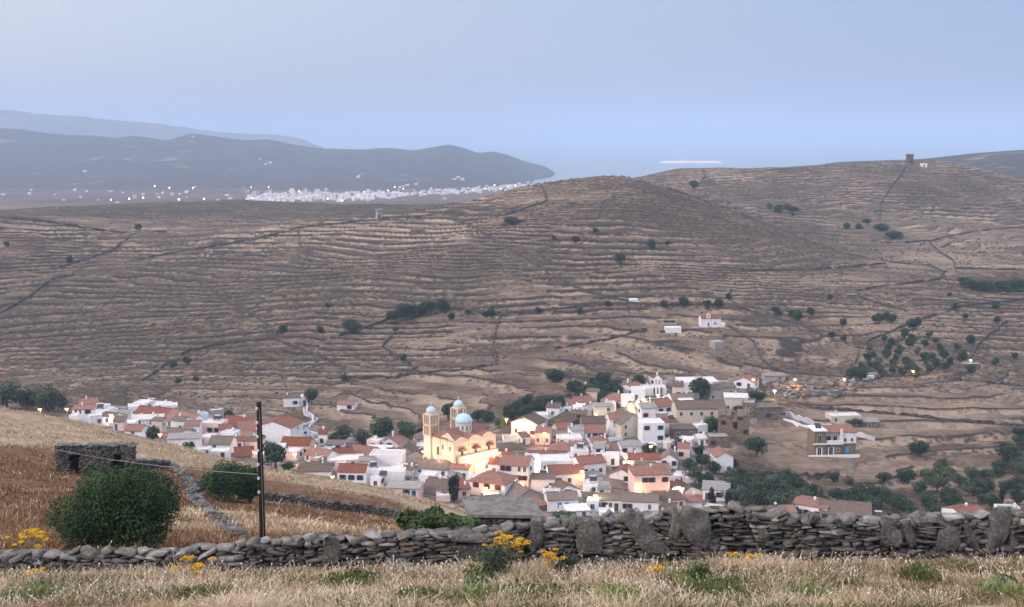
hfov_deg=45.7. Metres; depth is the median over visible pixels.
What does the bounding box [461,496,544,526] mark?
concrete roofed shed
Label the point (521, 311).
dry stone wall
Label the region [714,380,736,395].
village house
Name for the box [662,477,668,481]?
window
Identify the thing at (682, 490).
outbuilding
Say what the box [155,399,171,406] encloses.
village house
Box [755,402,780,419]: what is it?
village house
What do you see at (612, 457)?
outbuilding
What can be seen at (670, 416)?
solar water heater
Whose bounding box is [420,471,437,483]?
outbuilding
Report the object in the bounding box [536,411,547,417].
village house
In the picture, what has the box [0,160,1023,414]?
scrub
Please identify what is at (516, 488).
village house
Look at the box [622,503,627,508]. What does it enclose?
window
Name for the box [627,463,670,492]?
village house
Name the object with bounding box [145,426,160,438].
tree
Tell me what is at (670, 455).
village house
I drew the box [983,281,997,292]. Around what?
tree
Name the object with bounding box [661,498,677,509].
outbuilding
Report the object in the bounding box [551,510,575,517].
bush
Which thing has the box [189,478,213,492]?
dry stone wall
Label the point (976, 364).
stone hut
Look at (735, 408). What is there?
bush
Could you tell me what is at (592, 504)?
outbuilding
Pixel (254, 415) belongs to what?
outbuilding
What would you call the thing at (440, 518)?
shrub
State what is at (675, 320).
stone hut
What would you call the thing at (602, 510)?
village house
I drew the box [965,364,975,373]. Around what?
tree
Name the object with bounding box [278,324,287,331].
tree
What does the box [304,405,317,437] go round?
zigzag path wall
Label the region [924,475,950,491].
tree
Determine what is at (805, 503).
village house
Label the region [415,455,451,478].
village house
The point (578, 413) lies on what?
village house
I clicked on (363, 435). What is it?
tree
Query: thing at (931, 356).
tree
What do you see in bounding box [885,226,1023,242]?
dry stone wall
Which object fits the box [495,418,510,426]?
bush
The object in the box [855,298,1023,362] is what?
dry stone wall
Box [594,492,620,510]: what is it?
village house
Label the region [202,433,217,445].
outbuilding
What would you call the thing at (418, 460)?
outbuilding
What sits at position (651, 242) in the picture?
tree
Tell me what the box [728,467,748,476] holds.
tree
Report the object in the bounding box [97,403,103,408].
solar water heater
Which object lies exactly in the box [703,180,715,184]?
stone hut
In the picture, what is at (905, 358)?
tree
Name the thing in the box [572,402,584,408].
outbuilding
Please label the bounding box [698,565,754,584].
weed
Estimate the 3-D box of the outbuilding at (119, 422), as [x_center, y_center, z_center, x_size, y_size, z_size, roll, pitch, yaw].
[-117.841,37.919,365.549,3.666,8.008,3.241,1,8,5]
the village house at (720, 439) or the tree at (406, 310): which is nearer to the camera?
the village house at (720, 439)
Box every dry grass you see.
[0,407,471,532]
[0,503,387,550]
[0,547,1023,606]
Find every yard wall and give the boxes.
[79,417,88,422]
[139,433,153,438]
[303,432,314,436]
[557,502,582,511]
[608,436,622,440]
[620,451,642,458]
[670,472,680,479]
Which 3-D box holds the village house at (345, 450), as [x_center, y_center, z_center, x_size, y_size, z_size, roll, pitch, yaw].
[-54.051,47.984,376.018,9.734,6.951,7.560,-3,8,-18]
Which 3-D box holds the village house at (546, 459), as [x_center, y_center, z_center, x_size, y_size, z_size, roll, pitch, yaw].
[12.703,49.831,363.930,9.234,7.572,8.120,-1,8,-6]
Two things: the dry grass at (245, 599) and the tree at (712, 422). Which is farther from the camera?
the tree at (712, 422)
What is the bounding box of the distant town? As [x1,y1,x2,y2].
[245,184,526,201]
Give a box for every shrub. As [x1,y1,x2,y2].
[43,461,182,549]
[198,459,253,501]
[236,465,258,503]
[396,508,435,530]
[425,504,451,528]
[446,512,475,529]
[473,518,485,526]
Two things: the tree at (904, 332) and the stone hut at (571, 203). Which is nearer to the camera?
the tree at (904, 332)
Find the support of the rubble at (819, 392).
on the ground at (48, 166)
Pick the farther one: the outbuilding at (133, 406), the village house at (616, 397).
the village house at (616, 397)
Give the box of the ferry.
[659,160,723,163]
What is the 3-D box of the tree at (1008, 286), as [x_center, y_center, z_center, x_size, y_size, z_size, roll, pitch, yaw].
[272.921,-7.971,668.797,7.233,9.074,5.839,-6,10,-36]
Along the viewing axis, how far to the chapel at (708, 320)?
568.16 m
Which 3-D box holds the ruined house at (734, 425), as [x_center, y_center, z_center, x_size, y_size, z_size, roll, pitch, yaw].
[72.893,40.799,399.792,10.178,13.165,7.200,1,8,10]
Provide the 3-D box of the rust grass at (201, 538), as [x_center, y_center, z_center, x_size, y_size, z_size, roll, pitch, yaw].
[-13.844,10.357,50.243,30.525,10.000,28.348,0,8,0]
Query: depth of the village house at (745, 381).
468.80 m
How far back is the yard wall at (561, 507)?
319.34 m
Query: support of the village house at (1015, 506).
on the ground at (48, 166)
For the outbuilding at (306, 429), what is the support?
on the ground at (48, 166)
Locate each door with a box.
[614,503,617,510]
[817,447,821,453]
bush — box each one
[182,442,194,447]
[224,410,234,416]
[281,462,294,470]
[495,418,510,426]
[503,216,521,223]
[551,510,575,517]
[614,252,625,263]
[732,405,741,410]
[827,472,839,481]
[841,476,855,483]
[845,418,863,423]
[875,472,893,482]
[884,231,903,238]
[895,469,918,482]
[918,469,941,478]
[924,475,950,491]
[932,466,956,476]
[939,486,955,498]
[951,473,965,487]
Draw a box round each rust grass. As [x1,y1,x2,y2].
[0,440,423,534]
[0,500,389,550]
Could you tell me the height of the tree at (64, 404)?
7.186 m
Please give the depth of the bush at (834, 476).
359.00 m
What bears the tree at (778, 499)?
on the ground at (48, 166)
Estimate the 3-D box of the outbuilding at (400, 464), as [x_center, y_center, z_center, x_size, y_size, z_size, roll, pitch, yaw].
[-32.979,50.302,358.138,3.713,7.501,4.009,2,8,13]
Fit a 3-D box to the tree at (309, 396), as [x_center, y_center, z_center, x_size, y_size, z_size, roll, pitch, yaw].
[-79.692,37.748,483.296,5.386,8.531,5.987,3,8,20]
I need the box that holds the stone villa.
[807,423,859,457]
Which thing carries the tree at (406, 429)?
on the ground at (48, 166)
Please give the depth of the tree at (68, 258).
734.02 m
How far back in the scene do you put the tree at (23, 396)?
418.11 m
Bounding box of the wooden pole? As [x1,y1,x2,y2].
[255,401,265,539]
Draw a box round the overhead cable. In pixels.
[0,433,257,474]
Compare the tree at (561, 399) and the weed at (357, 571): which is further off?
the tree at (561, 399)
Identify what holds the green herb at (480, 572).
on the ground at (48, 166)
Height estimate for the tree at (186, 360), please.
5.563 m
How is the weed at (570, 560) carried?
on the ground at (48, 166)
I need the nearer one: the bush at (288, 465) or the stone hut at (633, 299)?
the bush at (288, 465)
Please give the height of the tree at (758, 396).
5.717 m
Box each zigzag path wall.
[303,407,317,433]
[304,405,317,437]
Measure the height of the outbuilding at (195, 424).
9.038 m
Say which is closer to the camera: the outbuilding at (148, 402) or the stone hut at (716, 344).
the outbuilding at (148, 402)
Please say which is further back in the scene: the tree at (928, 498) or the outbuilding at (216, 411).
the outbuilding at (216, 411)
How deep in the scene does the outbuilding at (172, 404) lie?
447.52 m
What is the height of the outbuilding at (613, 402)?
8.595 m
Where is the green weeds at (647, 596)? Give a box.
[0,553,1023,606]
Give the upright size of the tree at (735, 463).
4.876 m
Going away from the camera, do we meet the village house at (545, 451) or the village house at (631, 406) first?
the village house at (545, 451)
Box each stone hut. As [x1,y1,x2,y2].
[212,250,233,255]
[346,373,354,379]
[398,366,408,371]
[410,229,424,234]
[566,201,578,206]
[629,298,637,302]
[662,318,677,323]
[664,326,680,332]
[698,290,709,295]
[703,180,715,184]
[709,340,723,348]
[779,168,791,172]
[844,293,856,299]
[866,372,878,378]
[943,298,958,303]
[960,362,981,370]
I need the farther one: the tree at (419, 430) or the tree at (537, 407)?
the tree at (537, 407)
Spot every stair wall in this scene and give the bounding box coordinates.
[783,418,807,427]
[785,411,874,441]
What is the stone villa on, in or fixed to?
on the ground at (48, 166)
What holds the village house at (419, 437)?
on the ground at (48, 166)
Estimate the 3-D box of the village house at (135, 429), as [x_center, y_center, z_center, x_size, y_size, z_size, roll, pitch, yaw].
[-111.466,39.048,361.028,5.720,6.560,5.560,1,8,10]
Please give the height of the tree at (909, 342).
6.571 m
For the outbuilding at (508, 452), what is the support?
on the ground at (48, 166)
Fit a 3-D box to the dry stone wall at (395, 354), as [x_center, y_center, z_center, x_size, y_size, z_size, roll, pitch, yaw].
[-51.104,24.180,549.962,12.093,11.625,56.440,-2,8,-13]
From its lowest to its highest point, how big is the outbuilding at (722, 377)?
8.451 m
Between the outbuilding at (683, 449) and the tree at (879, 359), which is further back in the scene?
the tree at (879, 359)
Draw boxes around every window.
[339,475,345,479]
[348,475,354,479]
[356,475,362,479]
[494,485,500,489]
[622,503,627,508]
[642,477,648,482]
[649,477,654,482]
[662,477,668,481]
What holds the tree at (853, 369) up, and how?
on the ground at (48, 166)
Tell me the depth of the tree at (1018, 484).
350.71 m
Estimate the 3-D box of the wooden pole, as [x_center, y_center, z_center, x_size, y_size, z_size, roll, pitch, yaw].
[-8.294,6.035,40.166,0.210,5.697,0.230,0,8,0]
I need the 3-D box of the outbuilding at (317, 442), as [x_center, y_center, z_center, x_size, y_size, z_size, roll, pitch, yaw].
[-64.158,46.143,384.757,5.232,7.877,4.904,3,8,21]
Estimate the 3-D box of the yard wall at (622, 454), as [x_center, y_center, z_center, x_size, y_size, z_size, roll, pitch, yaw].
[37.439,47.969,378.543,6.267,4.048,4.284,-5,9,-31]
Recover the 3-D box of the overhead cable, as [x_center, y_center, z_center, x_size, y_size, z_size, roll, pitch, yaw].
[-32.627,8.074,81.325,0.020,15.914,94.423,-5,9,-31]
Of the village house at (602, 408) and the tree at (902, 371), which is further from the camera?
the tree at (902, 371)
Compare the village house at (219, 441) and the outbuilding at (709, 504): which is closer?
the outbuilding at (709, 504)
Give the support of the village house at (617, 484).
on the ground at (48, 166)
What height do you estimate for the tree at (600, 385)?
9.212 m
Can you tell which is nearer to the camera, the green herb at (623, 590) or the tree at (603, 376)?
the green herb at (623, 590)
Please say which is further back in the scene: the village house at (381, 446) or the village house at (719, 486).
the village house at (381, 446)
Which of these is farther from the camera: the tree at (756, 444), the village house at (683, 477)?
the tree at (756, 444)
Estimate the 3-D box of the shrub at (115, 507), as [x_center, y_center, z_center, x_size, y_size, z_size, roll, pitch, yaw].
[-12.962,6.835,39.867,4.472,3.592,3.908,5,9,34]
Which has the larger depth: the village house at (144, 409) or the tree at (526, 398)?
the tree at (526, 398)
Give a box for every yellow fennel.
[4,528,50,548]
[24,567,45,573]
[170,555,216,575]
[482,531,531,568]
[540,548,566,568]
[645,564,664,576]
[726,552,761,565]
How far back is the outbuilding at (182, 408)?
411.66 m
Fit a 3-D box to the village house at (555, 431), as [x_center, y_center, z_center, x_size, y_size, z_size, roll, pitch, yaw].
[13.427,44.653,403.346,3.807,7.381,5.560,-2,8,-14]
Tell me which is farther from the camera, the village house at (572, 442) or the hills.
the hills
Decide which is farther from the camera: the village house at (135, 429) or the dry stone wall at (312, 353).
the dry stone wall at (312, 353)
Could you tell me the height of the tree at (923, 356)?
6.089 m
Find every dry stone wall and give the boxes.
[0,216,125,232]
[0,274,73,313]
[0,500,1023,573]
[59,231,166,267]
[131,200,546,260]
[136,458,170,469]
[141,338,274,380]
[168,463,204,501]
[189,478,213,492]
[193,498,246,537]
[199,278,351,384]
[264,490,402,518]
[297,226,309,261]
[338,301,659,336]
[349,362,492,379]
[381,335,416,378]
[451,215,617,299]
[492,312,500,364]
[555,328,646,349]
[618,298,724,306]
[668,187,944,311]
[728,325,775,369]
[736,305,824,336]
[742,262,885,270]
[764,470,828,479]
[810,405,1023,426]
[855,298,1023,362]
[879,166,905,218]
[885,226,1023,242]
[929,241,1023,270]
[944,376,1023,386]
[971,320,1007,356]
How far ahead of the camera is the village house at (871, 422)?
426.84 m
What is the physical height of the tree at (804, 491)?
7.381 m
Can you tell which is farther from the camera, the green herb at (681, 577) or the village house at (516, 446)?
the village house at (516, 446)
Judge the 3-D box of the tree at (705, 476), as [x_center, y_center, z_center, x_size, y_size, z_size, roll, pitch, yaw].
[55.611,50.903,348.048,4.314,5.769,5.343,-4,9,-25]
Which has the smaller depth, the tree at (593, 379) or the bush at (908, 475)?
the bush at (908, 475)
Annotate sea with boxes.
[313,143,1023,183]
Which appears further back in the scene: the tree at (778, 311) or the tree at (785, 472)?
the tree at (778, 311)
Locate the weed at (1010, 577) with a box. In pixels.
[992,572,1018,585]
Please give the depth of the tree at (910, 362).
507.21 m
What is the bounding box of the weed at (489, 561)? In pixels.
[473,538,512,573]
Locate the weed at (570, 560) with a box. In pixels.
[552,553,580,572]
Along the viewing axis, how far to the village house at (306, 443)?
372.22 m
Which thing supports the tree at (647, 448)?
on the ground at (48, 166)
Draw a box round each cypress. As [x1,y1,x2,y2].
[447,473,459,501]
[707,486,715,503]
[725,490,732,504]
[755,491,766,505]
[998,485,1006,503]
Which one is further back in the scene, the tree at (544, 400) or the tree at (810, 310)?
the tree at (810, 310)
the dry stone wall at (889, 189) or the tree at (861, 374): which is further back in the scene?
the dry stone wall at (889, 189)
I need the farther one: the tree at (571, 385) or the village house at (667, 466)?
the tree at (571, 385)
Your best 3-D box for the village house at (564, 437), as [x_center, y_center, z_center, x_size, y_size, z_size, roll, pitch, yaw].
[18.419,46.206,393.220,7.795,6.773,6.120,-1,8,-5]
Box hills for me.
[0,110,322,147]
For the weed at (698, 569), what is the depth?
29.48 m
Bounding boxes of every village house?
[69,410,79,420]
[71,402,96,417]
[95,404,115,413]
[109,420,138,426]
[116,408,131,419]
[123,424,148,435]
[133,404,175,416]
[134,412,164,426]
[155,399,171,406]
[159,433,168,440]
[166,408,206,426]
[166,432,202,449]
[168,425,196,432]
[199,412,208,417]
[202,418,227,434]
[208,435,237,452]
[210,448,230,458]
[223,414,253,429]
[234,434,245,446]
[234,446,251,460]
[237,419,265,434]
[240,430,256,438]
[244,436,265,451]
[255,414,303,442]
[281,436,315,452]
[283,393,299,406]
[296,457,332,475]
[303,444,339,461]
[324,439,345,447]
[325,446,354,453]
[327,453,363,467]
[336,400,356,410]
[337,463,369,483]
[352,443,380,455]
[368,468,380,483]
[369,444,392,448]
[369,449,405,466]
[380,466,405,483]
[384,431,409,446]
[386,480,423,496]
[399,440,418,454]
[402,440,416,444]
[405,471,414,480]
[406,447,423,464]
[413,429,427,442]
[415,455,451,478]
[416,442,423,448]
[423,475,451,497]
[436,491,449,501]
[448,461,472,479]
[457,481,470,499]
[468,467,518,495]
[496,439,525,452]
[498,452,534,486]
[500,426,510,433]
[502,434,517,441]
[505,479,543,499]
[511,412,547,436]
[526,495,546,510]
[527,447,552,453]
[527,453,540,472]
[530,472,555,490]
[535,424,551,444]
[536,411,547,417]
[539,454,571,468]
[544,478,580,490]
[544,488,578,511]
[545,461,584,485]
[547,410,578,427]
[549,438,572,453]
[551,427,558,438]
[556,434,581,442]
[561,403,570,412]
[563,503,590,515]
[565,393,595,408]
[568,438,584,446]
[570,407,587,423]
[570,444,588,457]
[570,452,606,474]
[579,413,605,428]
[583,424,605,439]
[583,479,597,491]
[588,433,609,451]
[592,402,614,418]
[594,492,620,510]
[598,478,624,490]
[599,505,613,516]
[600,390,620,403]
[606,409,637,438]
[606,412,620,436]
[607,442,619,452]
[608,463,631,482]
[618,440,641,452]
[620,378,643,393]
[620,490,659,512]
[625,398,644,413]
[627,450,660,462]
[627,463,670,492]
[634,458,655,465]
[638,418,664,442]
[640,383,666,395]
[642,397,671,412]
[651,463,670,472]
[651,488,686,508]
[660,417,677,433]
[660,446,678,468]
[669,391,694,401]
[669,423,696,438]
[670,476,702,494]
[670,477,682,488]
[672,399,726,423]
[675,376,718,391]
[675,470,704,483]
[683,491,702,507]
[695,431,707,445]
[702,480,730,500]
[705,430,729,447]
[709,445,733,472]
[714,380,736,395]
[723,391,748,409]
[734,373,759,388]
[742,397,755,417]
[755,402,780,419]
[761,372,785,381]
[766,502,798,514]
[791,495,829,514]
[818,499,872,517]
[825,410,861,424]
[851,375,874,379]
[859,417,879,427]
[940,502,987,512]
[994,503,1019,509]
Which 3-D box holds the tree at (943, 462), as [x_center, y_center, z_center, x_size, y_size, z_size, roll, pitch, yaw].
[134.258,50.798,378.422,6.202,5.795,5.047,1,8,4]
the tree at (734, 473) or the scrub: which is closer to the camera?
the tree at (734, 473)
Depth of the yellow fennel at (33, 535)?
34.83 m
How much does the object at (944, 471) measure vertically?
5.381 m
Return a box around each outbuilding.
[79,396,98,403]
[88,413,102,426]
[102,411,123,424]
[112,415,127,430]
[128,403,142,413]
[133,398,154,405]
[150,414,166,431]
[162,402,177,407]
[170,413,191,427]
[175,407,186,410]
[184,420,202,431]
[198,446,209,452]
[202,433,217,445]
[210,406,223,418]
[218,423,231,434]
[221,427,239,435]
[245,413,262,418]
[282,447,303,460]
[303,422,309,433]
[310,452,324,461]
[312,436,319,446]
[318,426,330,445]
[336,461,346,472]
[358,456,374,463]
[367,435,383,445]
[370,475,383,487]
[392,461,407,466]
[403,462,416,476]
[415,455,426,464]
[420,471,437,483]
[447,468,461,478]
[458,477,465,483]
[468,473,479,482]
[472,460,487,472]
[481,490,500,495]
[488,454,500,470]
[498,448,513,456]
[517,428,530,444]
[543,485,557,499]
[545,400,561,416]
[551,421,570,433]
[567,423,583,439]
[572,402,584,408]
[580,488,593,502]
[582,402,592,415]
[585,387,599,401]
[585,470,603,479]
[586,497,598,512]
[593,441,605,451]
[598,481,611,491]
[605,398,615,411]
[606,451,618,465]
[621,393,633,406]
[623,461,633,465]
[631,386,644,399]
[637,400,657,417]
[642,442,657,452]
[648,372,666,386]
[655,413,668,417]
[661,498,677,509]
[663,437,676,450]
[672,378,683,392]
[672,487,684,493]
[677,439,690,458]
[679,435,694,446]
[693,420,707,433]
[697,390,707,398]
[703,503,723,506]
[708,382,722,399]
[716,374,728,381]
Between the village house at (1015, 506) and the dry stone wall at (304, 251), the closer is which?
the village house at (1015, 506)
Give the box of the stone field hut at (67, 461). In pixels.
[54,441,137,475]
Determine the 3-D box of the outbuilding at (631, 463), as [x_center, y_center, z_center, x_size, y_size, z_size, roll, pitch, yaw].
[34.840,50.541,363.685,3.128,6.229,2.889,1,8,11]
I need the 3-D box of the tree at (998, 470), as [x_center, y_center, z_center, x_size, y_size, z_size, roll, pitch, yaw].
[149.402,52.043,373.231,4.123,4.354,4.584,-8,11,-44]
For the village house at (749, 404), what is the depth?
427.71 m
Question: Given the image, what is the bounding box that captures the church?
[423,396,497,471]
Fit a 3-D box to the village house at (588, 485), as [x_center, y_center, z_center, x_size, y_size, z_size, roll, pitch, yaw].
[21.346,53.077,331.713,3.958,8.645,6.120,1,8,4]
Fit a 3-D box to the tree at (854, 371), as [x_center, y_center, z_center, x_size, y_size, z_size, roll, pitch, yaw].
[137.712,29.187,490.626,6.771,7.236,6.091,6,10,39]
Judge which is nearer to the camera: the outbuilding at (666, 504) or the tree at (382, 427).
the outbuilding at (666, 504)
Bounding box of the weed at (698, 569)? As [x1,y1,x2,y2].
[687,562,710,580]
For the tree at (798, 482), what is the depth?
346.18 m
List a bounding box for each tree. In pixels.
[0,380,22,407]
[14,389,35,408]
[30,384,64,410]
[56,397,67,409]
[65,255,72,262]
[134,223,141,229]
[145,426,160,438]
[169,359,177,367]
[174,377,182,382]
[183,356,190,364]
[263,440,288,468]
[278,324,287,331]
[303,388,318,402]
[317,325,323,331]
[329,425,353,439]
[340,374,348,381]
[342,319,361,334]
[350,428,370,443]
[369,416,393,437]
[385,309,401,322]
[394,303,417,318]
[397,420,415,439]
[400,354,406,360]
[414,427,425,433]
[415,303,428,315]
[422,301,437,313]
[435,299,451,312]
[441,403,453,419]
[447,312,454,318]
[470,409,485,422]
[482,410,495,422]
[486,308,495,315]
[501,404,521,419]
[511,399,522,405]
[514,404,534,414]
[519,393,532,404]
[527,400,542,411]
[538,395,560,410]
[544,368,564,380]
[549,396,565,407]
[559,394,572,398]
[566,380,581,394]
[571,235,579,242]
[575,382,595,392]
[576,307,582,313]
[576,390,587,395]
[588,377,599,382]
[592,381,610,391]
[594,372,611,381]
[597,390,610,401]
[602,379,621,392]
[611,385,623,393]
[632,373,645,383]
[641,443,656,452]
[646,239,655,247]
[660,301,667,307]
[671,438,685,449]
[679,296,688,307]
[681,457,697,468]
[681,466,702,480]
[688,377,711,399]
[689,180,698,188]
[689,481,701,488]
[692,445,704,454]
[695,454,710,468]
[697,472,714,482]
[702,299,711,308]
[703,416,717,431]
[708,461,721,472]
[713,298,723,307]
[719,488,742,502]
[723,469,738,478]
[724,476,748,488]
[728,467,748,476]
[732,485,755,505]
[733,458,738,467]
[736,473,756,487]
[743,437,767,456]
[745,475,775,492]
[747,391,766,401]
[748,468,767,478]
[751,487,783,504]
[763,474,784,489]
[768,493,797,507]
[769,478,799,501]
[771,306,779,314]
[774,204,783,212]
[775,309,781,314]
[777,468,797,479]
[783,203,790,209]
[786,206,799,214]
[786,474,808,489]
[788,309,795,317]
[788,487,813,501]
[791,310,802,320]
[806,306,814,314]
[806,483,824,496]
[827,488,846,499]
[828,331,835,337]
[839,317,846,325]
[839,334,846,340]
[841,488,867,500]
[843,222,850,228]
[845,368,858,376]
[847,366,860,378]
[851,481,879,500]
[855,223,863,228]
[857,370,868,380]
[858,361,865,369]
[861,218,870,225]
[861,365,873,371]
[862,352,872,361]
[862,494,882,513]
[866,343,872,351]
[867,485,892,503]
[871,314,881,323]
[872,361,883,370]
[873,223,890,230]
[875,356,882,363]
[877,367,887,376]
[882,311,889,320]
[882,348,891,357]
[882,492,906,509]
[883,342,892,349]
[888,313,896,321]
[888,337,894,344]
[888,367,896,374]
[889,358,897,366]
[893,349,901,354]
[893,354,898,360]
[893,498,912,512]
[897,367,906,376]
[900,327,909,337]
[902,356,909,363]
[905,339,915,348]
[906,319,917,328]
[906,359,916,369]
[906,504,918,512]
[907,440,930,456]
[908,333,916,339]
[911,370,918,377]
[912,481,927,493]
[913,317,921,328]
[913,347,920,353]
[916,490,937,506]
[919,352,928,359]
[920,338,929,347]
[924,503,941,511]
[925,365,933,371]
[926,332,932,338]
[928,353,936,360]
[932,337,939,342]
[932,358,941,367]
[933,457,953,467]
[936,343,943,349]
[939,349,948,359]
[940,362,949,370]
[941,490,967,505]
[946,356,953,363]
[953,343,961,350]
[954,350,967,361]
[957,277,969,288]
[961,478,983,494]
[963,466,980,478]
[965,335,974,343]
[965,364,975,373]
[967,279,977,290]
[974,480,989,494]
[975,280,987,291]
[978,469,995,477]
[978,494,1001,508]
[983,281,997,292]
[983,478,995,490]
[990,460,1007,469]
[991,357,999,364]
[992,301,999,309]
[992,466,1004,475]
[993,316,1001,323]
[995,280,1006,291]
[996,441,1016,456]
[998,480,1014,490]
[1001,447,1023,468]
[1002,281,1013,292]
[1007,455,1023,473]
[1009,475,1023,490]
[1009,489,1023,504]
[1010,278,1023,291]
[1011,352,1018,358]
[1011,427,1023,436]
[1011,434,1023,450]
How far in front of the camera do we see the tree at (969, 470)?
370.84 m
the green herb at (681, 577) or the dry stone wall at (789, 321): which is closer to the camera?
the green herb at (681, 577)
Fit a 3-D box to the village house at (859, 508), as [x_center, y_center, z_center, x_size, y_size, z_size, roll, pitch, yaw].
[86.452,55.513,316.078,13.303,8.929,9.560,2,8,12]
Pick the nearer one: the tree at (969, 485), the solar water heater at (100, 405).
the tree at (969, 485)
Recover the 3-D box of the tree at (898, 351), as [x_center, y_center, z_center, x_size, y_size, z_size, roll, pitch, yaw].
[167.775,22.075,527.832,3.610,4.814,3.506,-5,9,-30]
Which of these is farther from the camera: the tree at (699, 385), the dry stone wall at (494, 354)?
the dry stone wall at (494, 354)
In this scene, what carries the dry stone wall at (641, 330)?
on the ground at (48, 166)
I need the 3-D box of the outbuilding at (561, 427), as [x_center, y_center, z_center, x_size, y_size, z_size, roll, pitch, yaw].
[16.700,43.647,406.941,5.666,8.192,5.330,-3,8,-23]
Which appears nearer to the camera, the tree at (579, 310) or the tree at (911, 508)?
the tree at (911, 508)
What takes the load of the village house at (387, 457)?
on the ground at (48, 166)
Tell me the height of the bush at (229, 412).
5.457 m
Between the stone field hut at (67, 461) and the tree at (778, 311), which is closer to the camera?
the stone field hut at (67, 461)
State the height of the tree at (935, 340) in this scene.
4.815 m
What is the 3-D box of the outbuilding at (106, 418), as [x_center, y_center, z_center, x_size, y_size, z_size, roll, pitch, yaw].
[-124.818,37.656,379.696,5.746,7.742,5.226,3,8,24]
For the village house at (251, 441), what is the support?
on the ground at (48, 166)
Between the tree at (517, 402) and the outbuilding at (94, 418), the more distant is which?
the tree at (517, 402)
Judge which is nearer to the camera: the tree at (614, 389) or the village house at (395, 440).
the village house at (395, 440)
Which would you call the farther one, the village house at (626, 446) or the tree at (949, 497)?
the village house at (626, 446)
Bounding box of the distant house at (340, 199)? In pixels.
[336,196,343,201]
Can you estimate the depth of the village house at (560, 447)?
381.44 m
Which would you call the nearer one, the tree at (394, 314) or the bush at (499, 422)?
the bush at (499, 422)
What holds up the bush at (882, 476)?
on the ground at (48, 166)
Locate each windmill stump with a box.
[375,209,382,218]
[905,154,913,163]
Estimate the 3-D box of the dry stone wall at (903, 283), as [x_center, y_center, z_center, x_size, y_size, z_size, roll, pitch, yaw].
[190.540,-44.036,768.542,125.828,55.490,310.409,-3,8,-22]
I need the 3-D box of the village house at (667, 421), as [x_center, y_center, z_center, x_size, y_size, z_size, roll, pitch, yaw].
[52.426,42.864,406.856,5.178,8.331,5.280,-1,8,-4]
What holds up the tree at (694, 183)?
on the ground at (48, 166)
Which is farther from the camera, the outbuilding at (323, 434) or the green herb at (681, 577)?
the outbuilding at (323, 434)
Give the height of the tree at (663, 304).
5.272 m
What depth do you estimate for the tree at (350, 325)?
581.03 m
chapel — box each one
[299,394,312,405]
[699,313,724,326]
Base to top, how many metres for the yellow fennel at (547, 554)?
0.834 m
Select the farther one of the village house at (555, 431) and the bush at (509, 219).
the bush at (509, 219)
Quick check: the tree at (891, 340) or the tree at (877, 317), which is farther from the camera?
the tree at (877, 317)
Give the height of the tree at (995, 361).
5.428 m
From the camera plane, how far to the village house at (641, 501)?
318.15 m
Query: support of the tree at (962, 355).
on the ground at (48, 166)
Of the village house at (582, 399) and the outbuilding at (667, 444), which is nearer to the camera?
the outbuilding at (667, 444)
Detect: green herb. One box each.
[0,580,82,603]
[163,580,252,602]
[302,568,387,590]
[383,579,456,605]
[431,575,510,604]
[458,562,513,582]
[495,577,574,601]
[584,582,656,601]
[666,565,724,590]
[672,576,799,604]
[771,576,842,600]
[892,559,953,587]
[967,572,1023,599]
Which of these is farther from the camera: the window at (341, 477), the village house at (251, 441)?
the village house at (251, 441)
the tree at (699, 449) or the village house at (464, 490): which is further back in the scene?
the tree at (699, 449)
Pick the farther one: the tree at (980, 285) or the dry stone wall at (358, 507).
the tree at (980, 285)
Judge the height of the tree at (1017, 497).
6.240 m
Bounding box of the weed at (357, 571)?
[340,567,380,579]
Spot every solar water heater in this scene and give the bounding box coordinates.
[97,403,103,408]
[214,415,220,419]
[370,461,376,467]
[379,469,386,475]
[577,442,583,448]
[589,475,596,481]
[611,465,617,470]
[667,414,673,419]
[874,510,881,516]
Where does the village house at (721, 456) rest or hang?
on the ground at (48, 166)
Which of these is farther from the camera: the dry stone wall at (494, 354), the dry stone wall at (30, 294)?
the dry stone wall at (30, 294)
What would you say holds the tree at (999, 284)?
on the ground at (48, 166)
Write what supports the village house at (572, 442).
on the ground at (48, 166)
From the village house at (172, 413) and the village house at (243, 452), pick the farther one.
the village house at (172, 413)
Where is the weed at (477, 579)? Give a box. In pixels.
[460,576,488,587]
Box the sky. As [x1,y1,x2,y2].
[0,0,1023,142]
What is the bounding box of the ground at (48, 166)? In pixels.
[0,128,1023,606]
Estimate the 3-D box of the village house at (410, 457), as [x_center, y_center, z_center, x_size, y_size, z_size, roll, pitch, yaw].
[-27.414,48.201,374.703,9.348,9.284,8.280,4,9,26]
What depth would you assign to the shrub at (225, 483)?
94.76 m
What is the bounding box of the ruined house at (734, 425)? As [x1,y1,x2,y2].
[718,408,749,442]
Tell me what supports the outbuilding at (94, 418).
on the ground at (48, 166)
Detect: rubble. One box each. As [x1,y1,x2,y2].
[743,376,873,397]
[857,377,954,386]
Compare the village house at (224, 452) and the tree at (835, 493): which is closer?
the tree at (835, 493)
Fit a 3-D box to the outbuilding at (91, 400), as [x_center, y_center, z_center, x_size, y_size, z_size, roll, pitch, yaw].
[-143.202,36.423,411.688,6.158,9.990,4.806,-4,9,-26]
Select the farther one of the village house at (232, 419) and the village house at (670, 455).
the village house at (232, 419)
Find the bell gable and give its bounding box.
[654,376,661,393]
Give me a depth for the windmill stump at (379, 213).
815.58 m

